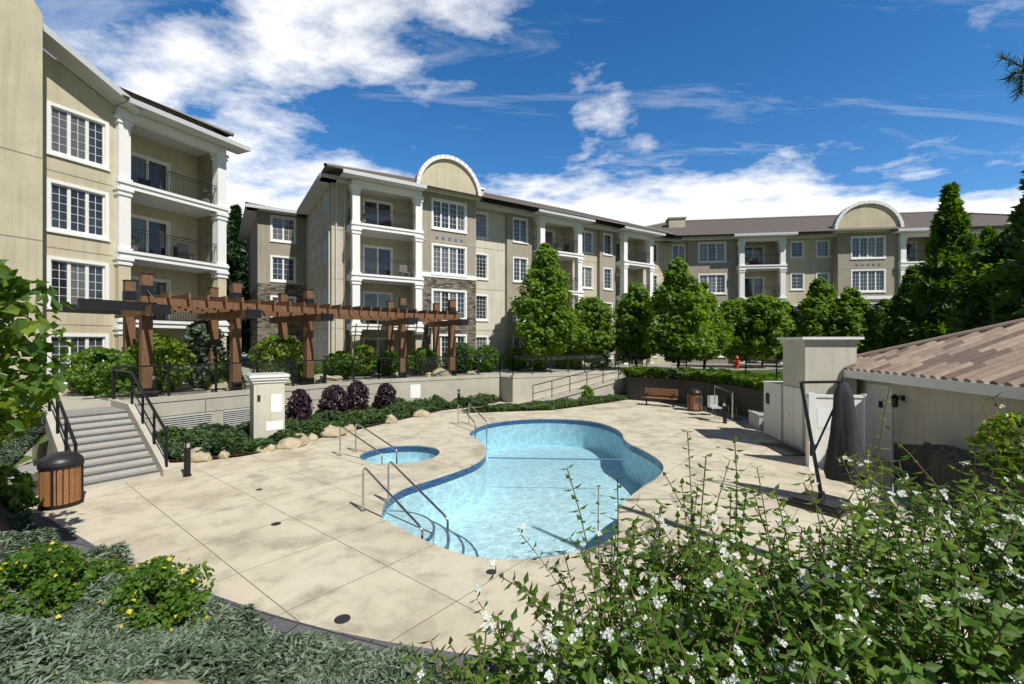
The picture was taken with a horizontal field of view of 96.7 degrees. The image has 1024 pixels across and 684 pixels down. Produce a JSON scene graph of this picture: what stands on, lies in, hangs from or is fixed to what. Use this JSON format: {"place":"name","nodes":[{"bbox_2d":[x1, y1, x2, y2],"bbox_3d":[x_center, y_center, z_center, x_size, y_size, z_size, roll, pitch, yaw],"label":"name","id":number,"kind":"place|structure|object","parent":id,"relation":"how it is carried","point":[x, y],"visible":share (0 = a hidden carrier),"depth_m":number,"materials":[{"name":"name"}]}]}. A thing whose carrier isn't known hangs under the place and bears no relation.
{"place":"outdoors","nodes":[
{"label":"outdoors","id":0,"kind":"place"},
{"bbox_2d":[12,435,374,652],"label":"slope","id":1,"kind":"structure","parent":0,"point":[25,458],"depth_m":10.93,"materials":[{"name":"green plant"}]},
{"bbox_2d":[0,465,40,514],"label":"shrub","id":2,"kind":"object","parent":1,"relation":"on","point":[11,500],"visible":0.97,"depth_m":8.32,"materials":[{"name":"green plant"}]},
{"bbox_2d":[0,259,75,448],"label":"shrub","id":3,"kind":"object","parent":1,"relation":"on","point":[14,397],"visible":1,"depth_m":6.29,"materials":[{"name":"green plant"}]},
{"bbox_2d":[0,542,99,619],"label":"potentilla shrub","id":4,"kind":"object","parent":1,"relation":"on","point":[46,560],"visible":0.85,"depth_m":5.22,"materials":[{"name":"green plant"}]},
{"bbox_2d":[50,557,136,607],"bbox_3d":[-5.161,3.053,5.630,0.944,0.687,0.960,0,0,-36],"label":"potentilla shrub","id":5,"kind":"object","parent":1,"relation":"on","point":[91,570],"visible":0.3,"depth_m":5.56,"materials":[{"name":"green plant"}]},
{"bbox_2d":[92,678,201,683],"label":"boulder","id":6,"kind":"object","parent":1,"relation":"on","point":[158,681],"visible":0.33,"depth_m":3.60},
{"bbox_2d":[91,554,227,635],"bbox_3d":[-4.096,2.951,5.276,1.345,0.932,1.318,0,0,0],"label":"potentilla shrub","id":7,"kind":"object","parent":1,"relation":"on","point":[157,571],"visible":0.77,"depth_m":5.12,"materials":[{"name":"green plant"}]},
{"bbox_2d":[0,410,1011,683],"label":"juniper","id":8,"kind":"object","parent":1,"relation":"on","point":[80,642],"visible":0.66,"depth_m":4.36,"materials":[{"name":"plant"}]},
{"bbox_2d":[387,553,901,683],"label":"flowering bush","id":9,"kind":"object","parent":1,"relation":"on","point":[502,659],"visible":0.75,"depth_m":2.52,"materials":[{"name":"green plant"}]},
{"bbox_2d":[488,381,1023,683],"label":"flowering bush","id":10,"kind":"object","parent":1,"relation":"on","point":[871,534],"visible":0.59,"depth_m":3.12,"materials":[{"name":"green plant"}]},
{"bbox_2d":[568,489,1023,683],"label":"flowering bush","id":11,"kind":"object","parent":1,"relation":"on","point":[961,653],"visible":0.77,"depth_m":2.42,"materials":[{"name":"green plant"}]},
{"bbox_2d":[992,49,1023,181],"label":"pine tree","id":12,"kind":"object","parent":1,"relation":"on","point":[1020,86],"visible":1,"depth_m":4.00,"materials":[{"name":"green plant"}]},
{"bbox_2d":[285,388,313,419],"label":"purple shrub","id":13,"kind":"object","parent":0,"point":[301,399],"visible":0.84,"depth_m":18.47,"materials":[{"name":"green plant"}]},
{"bbox_2d":[21,352,782,405],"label":"terrace","id":14,"kind":"structure","parent":0,"point":[68,398],"depth_m":31.63,"materials":[{"name":"concrete"}]},
{"bbox_2d":[60,346,122,394],"bbox_3d":[-16.129,1.152,17.823,2.358,2.012,2.362,0,0,36],"label":"terrace shrub","id":15,"kind":"object","parent":14,"relation":"on","point":[79,382],"visible":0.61,"depth_m":17.27,"materials":[{"name":"green plant"}]},
{"bbox_2d":[0,0,250,395],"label":"apartment building","id":16,"kind":"structure","parent":14,"relation":"on","point":[107,185],"depth_m":18.98,"materials":[{"name":"beige paint"}]},
{"bbox_2d":[119,334,196,391],"bbox_3d":[-14.370,0.897,18.551,2.757,2.513,2.640,0,0,0],"label":"terrace shrub","id":17,"kind":"object","parent":14,"relation":"on","point":[165,347],"visible":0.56,"depth_m":18.30,"materials":[{"name":"green plant"}]},
{"bbox_2d":[174,319,226,387],"bbox_3d":[-13.946,0.543,20.502,2.171,3.204,2.047,0,0,0],"label":"terrace shrub","id":18,"kind":"object","parent":14,"relation":"on","point":[198,330],"visible":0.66,"depth_m":20.09,"materials":[{"name":"green plant"}]},
{"bbox_2d":[226,204,247,327],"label":"conifer","id":19,"kind":"object","parent":14,"relation":"on","point":[239,247],"visible":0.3,"depth_m":49.38,"materials":[{"name":"green plant"}]},
{"bbox_2d":[226,222,250,357],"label":"conifer","id":20,"kind":"object","parent":14,"relation":"on","point":[232,262],"visible":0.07,"depth_m":40.93,"materials":[{"name":"green plant"}]},
{"bbox_2d":[62,273,468,397],"bbox_3d":[-9.500,-0.190,21.963,5.997,4.480,17.292,0,0,43],"label":"pergola","id":21,"kind":"object","parent":14,"relation":"on","point":[147,305],"visible":0.88,"depth_m":18.79,"materials":[{"name":"brown wood"}]},
{"bbox_2d":[238,202,306,369],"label":"apartment building","id":22,"kind":"structure","parent":14,"relation":"on","point":[274,237],"depth_m":34.40,"materials":[{"name":"paint"}]},
{"bbox_2d":[246,334,302,378],"bbox_3d":[-11.895,0.838,23.054,2.915,2.605,2.926,0,0,0],"label":"terrace shrub","id":23,"kind":"object","parent":14,"relation":"on","point":[265,349],"visible":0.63,"depth_m":22.46,"materials":[{"name":"green plant"}]},
{"bbox_2d":[96,373,480,400],"bbox_3d":[-8.349,2.035,22.681,4.451,0.030,18.234,0,0,45],"label":"terrace rock garden","id":24,"kind":"object","parent":14,"relation":"on","point":[191,392],"visible":0.21,"depth_m":18.58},
{"bbox_2d":[93,357,159,397],"bbox_3d":[-14.561,1.362,17.326,1.926,1.564,1.953,0,0,0],"label":"terrace shrub","id":25,"kind":"object","parent":24,"relation":"on","point":[105,387],"visible":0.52,"depth_m":16.73,"materials":[{"name":"green plant"}]},
{"bbox_2d":[152,373,157,396],"bbox_3d":[-12.473,1.575,15.912,0.200,0.950,0.200,0,0,0],"label":"bollard light","id":26,"kind":"object","parent":24,"relation":"on","point":[155,383],"visible":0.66,"depth_m":15.86,"materials":[{"name":"black metal"}]},
{"bbox_2d":[207,383,228,392],"bbox_3d":[-11.762,1.856,18.230,0.733,0.380,0.844,0,0,-29],"label":"boulder","id":27,"kind":"object","parent":24,"relation":"on","point":[220,385],"visible":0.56,"depth_m":18.01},
{"bbox_2d":[202,360,246,389],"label":"terrace shrub","id":28,"kind":"object","parent":24,"relation":"on","point":[224,375],"visible":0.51,"depth_m":19.39,"materials":[{"name":"green plant"}]},
{"bbox_2d":[294,362,321,382],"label":"terrace shrub","id":29,"kind":"object","parent":24,"relation":"on","point":[297,376],"visible":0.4,"depth_m":22.75,"materials":[{"name":"green plant"}]},
{"bbox_2d":[314,374,333,383],"bbox_3d":[-9.081,1.788,21.890,0.984,0.522,1.100,0,0,-15],"label":"boulder","id":30,"kind":"object","parent":24,"relation":"on","point":[318,377],"visible":0.44,"depth_m":21.45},
{"bbox_2d":[433,367,451,376],"bbox_3d":[-4.152,1.743,26.145,1.423,0.584,0.950,0,0,31],"label":"boulder","id":31,"kind":"object","parent":24,"relation":"on","point":[440,370],"visible":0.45,"depth_m":25.88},
{"bbox_2d":[295,173,336,372],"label":"apartment building","id":32,"kind":"structure","parent":14,"relation":"on","point":[315,206],"depth_m":30.14,"materials":[{"name":"paint"}]},
{"bbox_2d":[320,351,359,378],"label":"terrace shrub","id":33,"kind":"object","parent":14,"relation":"on","point":[342,368],"visible":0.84,"depth_m":25.14,"materials":[{"name":"green plant"}]},
{"bbox_2d":[348,343,379,375],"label":"terrace shrub","id":34,"kind":"object","parent":14,"relation":"on","point":[370,352],"visible":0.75,"depth_m":26.94,"materials":[{"name":"green plant"}]},
{"bbox_2d":[372,350,408,375],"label":"terrace shrub","id":35,"kind":"object","parent":14,"relation":"on","point":[394,366],"visible":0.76,"depth_m":26.53,"materials":[{"name":"green plant"}]},
{"bbox_2d":[408,346,441,374],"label":"terrace shrub","id":36,"kind":"object","parent":14,"relation":"on","point":[425,368],"visible":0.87,"depth_m":28.28,"materials":[{"name":"green plant"}]},
{"bbox_2d":[442,341,476,372],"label":"terrace shrub","id":37,"kind":"object","parent":14,"relation":"on","point":[462,348],"visible":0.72,"depth_m":29.81,"materials":[{"name":"green plant"}]},
{"bbox_2d":[472,344,499,371],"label":"terrace shrub","id":38,"kind":"object","parent":14,"relation":"on","point":[487,364],"visible":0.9,"depth_m":30.62,"materials":[{"name":"green plant"}]},
{"bbox_2d":[320,155,690,374],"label":"apartment building","id":39,"kind":"structure","parent":14,"relation":"on","point":[441,229],"depth_m":31.06,"materials":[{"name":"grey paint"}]},
{"bbox_2d":[502,347,530,370],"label":"terrace shrub","id":40,"kind":"object","parent":14,"relation":"on","point":[519,362],"visible":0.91,"depth_m":32.46,"materials":[{"name":"green plant"}]},
{"bbox_2d":[528,356,548,369],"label":"terrace shrub","id":41,"kind":"object","parent":14,"relation":"on","point":[538,365],"visible":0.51,"depth_m":32.97,"materials":[{"name":"green plant"}]},
{"bbox_2d":[510,243,580,370],"bbox_3d":[2.272,-2.375,30.956,4.924,8.856,4.673,0,0,0],"label":"courtyard tree","id":42,"kind":"object","parent":14,"relation":"on","point":[553,320],"visible":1,"depth_m":30.10,"materials":[{"name":"green plant"}]},
{"bbox_2d":[554,347,582,368],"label":"terrace shrub","id":43,"kind":"object","parent":14,"relation":"on","point":[563,364],"visible":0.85,"depth_m":34.70,"materials":[{"name":"green plant"}]},
{"bbox_2d":[569,296,618,368],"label":"courtyard tree","id":44,"kind":"object","parent":14,"relation":"on","point":[593,333],"visible":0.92,"depth_m":32.99,"materials":[{"name":"green plant"}]},
{"bbox_2d":[588,353,612,367],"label":"terrace shrub","id":45,"kind":"object","parent":14,"relation":"on","point":[605,361],"visible":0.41,"depth_m":36.57,"materials":[{"name":"green plant"}]},
{"bbox_2d":[611,282,664,365],"bbox_3d":[9.395,-1.216,33.964,4.186,6.550,4.662,0,0,-36],"label":"courtyard tree","id":46,"kind":"object","parent":14,"relation":"on","point":[632,313],"visible":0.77,"depth_m":33.19,"materials":[{"name":"green plant"}]},
{"bbox_2d":[626,200,1008,363],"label":"apartment building","id":47,"kind":"structure","parent":14,"relation":"on","point":[871,250],"depth_m":42.24,"materials":[{"name":"grey paint"}]},
{"bbox_2d":[816,286,887,353],"bbox_3d":[26.037,-1.119,35.095,4.774,6.353,4.822,0,0,0],"label":"courtyard tree","id":48,"kind":"object","parent":14,"relation":"on","point":[856,308],"visible":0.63,"depth_m":33.96,"materials":[{"name":"green plant"}]},
{"bbox_2d":[981,170,1023,326],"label":"courtyard tree","id":49,"kind":"object","parent":14,"relation":"on","point":[1007,306],"visible":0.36,"depth_m":16.49,"materials":[{"name":"green plant"}]},
{"bbox_2d":[22,399,1023,673],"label":"pool deck","id":50,"kind":"structure","parent":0,"point":[324,553],"depth_m":8.93,"materials":[{"name":"concrete"}]},
{"bbox_2d":[8,462,37,494],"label":"stone block wall","id":51,"kind":"structure","parent":50,"relation":"on","point":[28,467],"depth_m":10.31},
{"bbox_2d":[33,451,84,510],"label":"trash can","id":52,"kind":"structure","parent":50,"relation":"on","point":[60,479],"depth_m":9.55,"materials":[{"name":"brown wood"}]},
{"bbox_2d":[32,369,172,489],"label":"pool stairs","id":53,"kind":"structure","parent":50,"relation":"on","point":[116,442],"depth_m":12.17,"materials":[{"name":"concrete"}]},
{"bbox_2d":[182,439,191,476],"bbox_3d":[-8.484,3.025,11.890,0.200,0.950,0.200,0,0,0],"label":"bollard light","id":54,"kind":"object","parent":50,"relation":"on","point":[187,459],"visible":1,"depth_m":11.83,"materials":[{"name":"black metal"}]},
{"bbox_2d":[182,447,211,462],"bbox_3d":[-9.348,3.319,13.469,1.026,0.404,0.651,0,0,16],"label":"boulder","id":55,"kind":"object","parent":50,"relation":"on","point":[197,457],"visible":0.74,"depth_m":13.26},
{"bbox_2d":[218,450,230,458],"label":"boulder","id":56,"kind":"object","parent":50,"relation":"on","point":[223,454],"visible":1,"depth_m":13.62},
{"bbox_2d":[245,372,289,445],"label":"pillar","id":57,"kind":"structure","parent":50,"relation":"on","point":[267,404],"depth_m":15.15,"materials":[{"name":"paint"}]},
{"bbox_2d":[264,443,275,452],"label":"boulder","id":58,"kind":"object","parent":50,"relation":"on","point":[271,447],"visible":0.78,"depth_m":14.48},
{"bbox_2d":[275,437,307,449],"bbox_3d":[-7.333,3.340,15.125,1.021,0.381,0.691,0,0,-28],"label":"boulder","id":59,"kind":"object","parent":50,"relation":"on","point":[289,443],"visible":0.9,"depth_m":14.89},
{"bbox_2d":[33,513,566,667],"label":"curb","id":60,"kind":"structure","parent":50,"relation":"on","point":[280,623],"depth_m":5.63,"materials":[{"name":"concrete"}]},
{"bbox_2d":[307,433,317,440],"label":"boulder","id":61,"kind":"object","parent":50,"relation":"on","point":[312,437],"visible":0.7,"depth_m":16.11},
{"bbox_2d":[14,370,623,465],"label":"terrace retaining wall","id":62,"kind":"structure","parent":50,"relation":"on","point":[191,411],"depth_m":22.52,"materials":[{"name":"concrete"}]},
{"bbox_2d":[112,354,629,398],"bbox_3d":[-3.295,1.341,24.054,26.706,1.098,2.913,0,0,-38],"label":"terrace railing","id":63,"kind":"object","parent":62,"relation":"on","point":[168,392],"visible":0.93,"depth_m":20.80,"materials":[{"name":"black metal"}]},
{"bbox_2d":[410,384,420,398],"bbox_3d":[-5.101,2.600,24.046,0.590,0.740,0.012,0,0,-33],"label":"sign","id":64,"kind":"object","parent":62,"relation":"attached to","point":[415,390],"depth_m":24.04,"materials":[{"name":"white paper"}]},
{"bbox_2d":[156,392,501,461],"bbox_3d":[-6.057,3.148,20.340,4.285,0.762,17.008,0,0,36],"label":"juniper","id":65,"kind":"object","parent":50,"relation":"on","point":[215,439],"depth_m":16.60,"materials":[{"name":"green plant"}]},
{"bbox_2d":[317,384,348,414],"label":"purple shrub","id":66,"kind":"object","parent":65,"relation":"on","point":[334,392],"visible":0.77,"depth_m":19.71,"materials":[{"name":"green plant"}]},
{"bbox_2d":[374,383,396,408],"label":"purple shrub","id":67,"kind":"object","parent":65,"relation":"on","point":[385,400],"visible":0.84,"depth_m":22.03,"materials":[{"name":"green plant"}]},
{"bbox_2d":[317,425,346,437],"bbox_3d":[-6.804,3.298,16.987,1.230,0.449,0.836,0,0,2],"label":"boulder","id":68,"kind":"object","parent":50,"relation":"on","point":[330,431],"visible":0.75,"depth_m":16.69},
{"bbox_2d":[343,423,354,431],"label":"boulder","id":69,"kind":"object","parent":50,"relation":"on","point":[350,427],"visible":0.45,"depth_m":17.76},
{"bbox_2d":[345,380,369,410],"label":"purple shrub","id":70,"kind":"object","parent":50,"relation":"on","point":[359,393],"visible":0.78,"depth_m":20.67,"materials":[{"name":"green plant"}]},
{"bbox_2d":[338,423,397,463],"bbox_3d":[-4.372,3.489,13.796,1.832,1.822,0.699,0,0,30],"label":"pool handrail","id":71,"kind":"object","parent":50,"relation":"on","point":[372,447],"visible":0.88,"depth_m":13.85,"materials":[{"name":"silver metal"}]},
{"bbox_2d":[384,414,397,423],"bbox_3d":[-5.266,3.331,19.820,0.612,0.396,0.746,0,0,-23],"label":"boulder","id":72,"kind":"object","parent":50,"relation":"on","point":[391,419],"visible":0.93,"depth_m":19.57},
{"bbox_2d":[360,461,448,549],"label":"pool handrail","id":73,"kind":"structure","parent":50,"relation":"on","point":[403,508],"depth_m":9.03,"materials":[{"name":"silver metal"}]},
{"bbox_2d":[412,409,429,416],"bbox_3d":[-4.280,3.360,21.441,0.847,0.338,0.662,0,0,6],"label":"boulder","id":74,"kind":"object","parent":50,"relation":"on","point":[421,413],"visible":0.98,"depth_m":21.20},
{"bbox_2d":[457,403,486,450],"bbox_3d":[-1.651,3.463,18.675,0.598,1.674,1.868,0,0,-28],"label":"pool handrail","id":75,"kind":"object","parent":50,"relation":"on","point":[469,417],"visible":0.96,"depth_m":18.80,"materials":[{"name":"silver metal"}]},
{"bbox_2d":[256,432,743,623],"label":"drain covers","id":76,"kind":"object","parent":50,"relation":"on","point":[342,618],"visible":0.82,"depth_m":5.82,"materials":[{"name":"grey"}]},
{"bbox_2d":[359,418,663,558],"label":"swimming pool","id":77,"kind":"structure","parent":50,"relation":"in","point":[434,528],"depth_m":13.47,"materials":[{"name":"liquid"}]},
{"bbox_2d":[360,421,661,557],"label":"pool water","id":78,"kind":"structure","parent":77,"relation":"in","point":[533,434],"depth_m":14.14,"materials":[{"name":"liquid"}]},
{"bbox_2d":[488,457,629,459],"bbox_3d":[1.437,3.623,14.123,4.372,0.040,0.040,0,0,3],"label":"pool rope","id":79,"kind":"object","parent":78,"relation":"on","point":[555,458],"visible":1,"depth_m":14.11,"materials":[{"name":"blue"}]},
{"bbox_2d":[460,393,628,412],"bbox_3d":[3.632,3.315,25.349,13.736,0.436,1.786,0,0,-33],"label":"ramp bed cover","id":80,"kind":"object","parent":50,"relation":"on","point":[567,402],"visible":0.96,"depth_m":23.95,"materials":[{"name":"green plant"}]},
{"bbox_2d":[487,356,646,404],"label":"access ramp","id":81,"kind":"structure","parent":50,"relation":"on","point":[612,385],"depth_m":27.57,"materials":[{"name":"concrete"}]},
{"bbox_2d":[579,385,593,396],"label":"lime shrub","id":82,"kind":"object","parent":50,"relation":"on","point":[589,392],"visible":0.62,"depth_m":26.78,"materials":[{"name":"green plant"}]},
{"bbox_2d":[642,387,677,407],"bbox_3d":[8.101,3.017,24.924,1.800,0.965,0.659,0,0,33],"label":"deck bench","id":83,"kind":"object","parent":50,"relation":"on","point":[662,392],"visible":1,"depth_m":24.99,"materials":[{"name":"brown wood"}]},
{"bbox_2d":[687,388,701,411],"bbox_3d":[9.300,2.930,23.200,0.740,1.140,0.740,0,0,0],"label":"trash can","id":84,"kind":"object","parent":50,"relation":"on","point":[692,393],"visible":0.94,"depth_m":22.93,"materials":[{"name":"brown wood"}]},
{"bbox_2d":[626,375,763,417],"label":"timber retaining wall","id":85,"kind":"structure","parent":50,"relation":"on","point":[746,399],"depth_m":24.41,"materials":[{"name":"wood"}]},
{"bbox_2d":[694,397,736,416],"bbox_3d":[9.725,3.087,21.617,1.850,0.834,0.675,0,0,0],"label":"patio table set","id":86,"kind":"object","parent":50,"relation":"on","point":[698,400],"visible":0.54,"depth_m":21.93,"materials":[{"name":"silver metal"}]},
{"bbox_2d":[722,401,726,423],"bbox_3d":[9.172,3.025,19.621,0.200,0.950,0.200,0,0,0],"label":"bollard light","id":87,"kind":"object","parent":50,"relation":"on","point":[724,412],"visible":1,"depth_m":19.56,"materials":[{"name":"black metal"}]},
{"bbox_2d":[707,386,742,420],"bbox_3d":[9.488,2.711,20.337,1.425,1.578,0.725,0,0,0],"label":"pool lift","id":88,"kind":"object","parent":50,"relation":"on","point":[712,401],"visible":1,"depth_m":20.35,"materials":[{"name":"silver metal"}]},
{"bbox_2d":[748,410,763,429],"bbox_3d":[10.200,3.190,18.600,0.660,0.620,1.260,0,0,10],"label":"storage box","id":89,"kind":"object","parent":50,"relation":"on","point":[756,419],"visible":0.57,"depth_m":18.45,"materials":[{"name":"grey"}]},
{"bbox_2d":[785,377,868,518],"bbox_3d":[6.713,2.125,9.687,1.195,2.750,1.147,0,0,-35],"label":"cantilever umbrella","id":90,"kind":"object","parent":50,"relation":"on","point":[844,436],"visible":0.89,"depth_m":9.53,"materials":[{"name":"black fabric"}]},
{"bbox_2d":[890,442,930,521],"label":"steel gate panel","id":91,"kind":"structure","parent":50,"relation":"on","point":[921,454],"depth_m":8.88,"materials":[{"name":"black metal"}]},
{"bbox_2d":[34,0,1023,225],"label":"sky","id":92,"kind":"structure","parent":0,"point":[639,112],"materials":[{"name":"blue"}]},
{"bbox_2d":[623,365,782,392],"bbox_3d":[10.577,1.768,23.363,4.365,0.906,14.082,0,0,-20],"label":"hedge","id":93,"kind":"object","parent":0,"point":[750,379],"visible":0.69,"depth_m":23.91,"materials":[{"name":"plant"}]},
{"bbox_2d":[676,365,782,368],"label":"driveway","id":94,"kind":"structure","parent":0,"point":[740,366],"depth_m":37.98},
{"bbox_2d":[718,297,766,366],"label":"courtyard tree","id":95,"kind":"object","parent":94,"relation":"on","point":[730,308],"visible":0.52,"depth_m":35.89,"materials":[{"name":"green plant"}]},
{"bbox_2d":[733,294,795,367],"bbox_3d":[19.701,-0.888,36.048,4.675,5.896,4.767,0,0,0],"label":"courtyard tree","id":96,"kind":"object","parent":94,"relation":"on","point":[768,308],"visible":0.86,"depth_m":34.97,"materials":[{"name":"green plant"}]},
{"bbox_2d":[774,301,798,360],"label":"courtyard tree","id":97,"kind":"object","parent":94,"relation":"on","point":[778,356],"visible":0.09,"depth_m":37.58,"materials":[{"name":"green plant"}]},
{"bbox_2d":[788,277,849,336],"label":"courtyard tree","id":98,"kind":"object","parent":94,"relation":"on","point":[818,303],"visible":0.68,"depth_m":35.32,"materials":[{"name":"green plant"}]},
{"bbox_2d":[861,298,894,347],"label":"courtyard tree","id":99,"kind":"object","parent":94,"relation":"on","point":[881,304],"visible":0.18,"depth_m":35.61,"materials":[{"name":"green plant"}]},
{"bbox_2d":[734,370,782,374],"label":"lawn","id":100,"kind":"structure","parent":0,"point":[763,371],"depth_m":31.57,"materials":[{"name":"green plant"}]},
{"bbox_2d":[686,281,734,368],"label":"courtyard tree","id":101,"kind":"object","parent":100,"relation":"on","point":[722,335],"visible":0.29,"depth_m":32.13,"materials":[{"name":"green plant"}]},
{"bbox_2d":[881,264,926,346],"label":"courtyard tree","id":102,"kind":"object","parent":100,"relation":"on","point":[910,277],"visible":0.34,"depth_m":32.10,"materials":[{"name":"green plant"}]},
{"bbox_2d":[896,181,982,343],"bbox_3d":[25.952,-3.728,26.964,5.298,11.573,5.305,0,0,16],"label":"courtyard tree","id":103,"kind":"object","parent":100,"relation":"on","point":[952,241],"visible":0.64,"depth_m":26.58,"materials":[{"name":"green plant"}]},
{"bbox_2d":[936,222,1018,334],"bbox_3d":[22.498,-1.705,20.021,5.677,7.523,5.591,0,0,0],"label":"courtyard tree","id":104,"kind":"object","parent":100,"relation":"on","point":[989,258],"visible":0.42,"depth_m":20.38,"materials":[{"name":"green plant"}]},
{"bbox_2d":[972,224,998,296],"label":"courtyard tree","id":105,"kind":"object","parent":100,"relation":"on","point":[987,232],"depth_m":29.86,"materials":[{"name":"green plant"}]},
{"label":"lawn bed","id":106,"kind":"object","parent":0,"visible":0},
{"bbox_2d":[639,256,717,366],"bbox_3d":[10.923,-1.791,30.084,4.809,7.698,4.872,0,0,0],"label":"courtyard tree","id":107,"kind":"object","parent":106,"relation":"on","point":[676,293],"visible":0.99,"depth_m":29.08,"materials":[{"name":"green plant"}]},
{"bbox_2d":[631,355,782,377],"bbox_3d":[10.236,1.425,23.041,1.736,1.250,11.889,0,0,-20],"label":"lawn fence","id":108,"kind":"object","parent":106,"relation":"on","point":[776,361],"visible":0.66,"depth_m":23.88,"materials":[{"name":"black metal"}]},
{"label":"ground","id":109,"kind":"structure","parent":0,"visible":0},
{"bbox_2d":[760,318,1023,529],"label":"pool house","id":110,"kind":"structure","parent":109,"relation":"on","point":[938,384],"depth_m":12.34,"materials":[{"name":"paint"}]},
{"bbox_2d":[965,411,1023,479],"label":"planter shrub","id":111,"kind":"object","parent":110,"relation":"on","point":[1001,424],"visible":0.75,"depth_m":8.31,"materials":[{"name":"green plant"}]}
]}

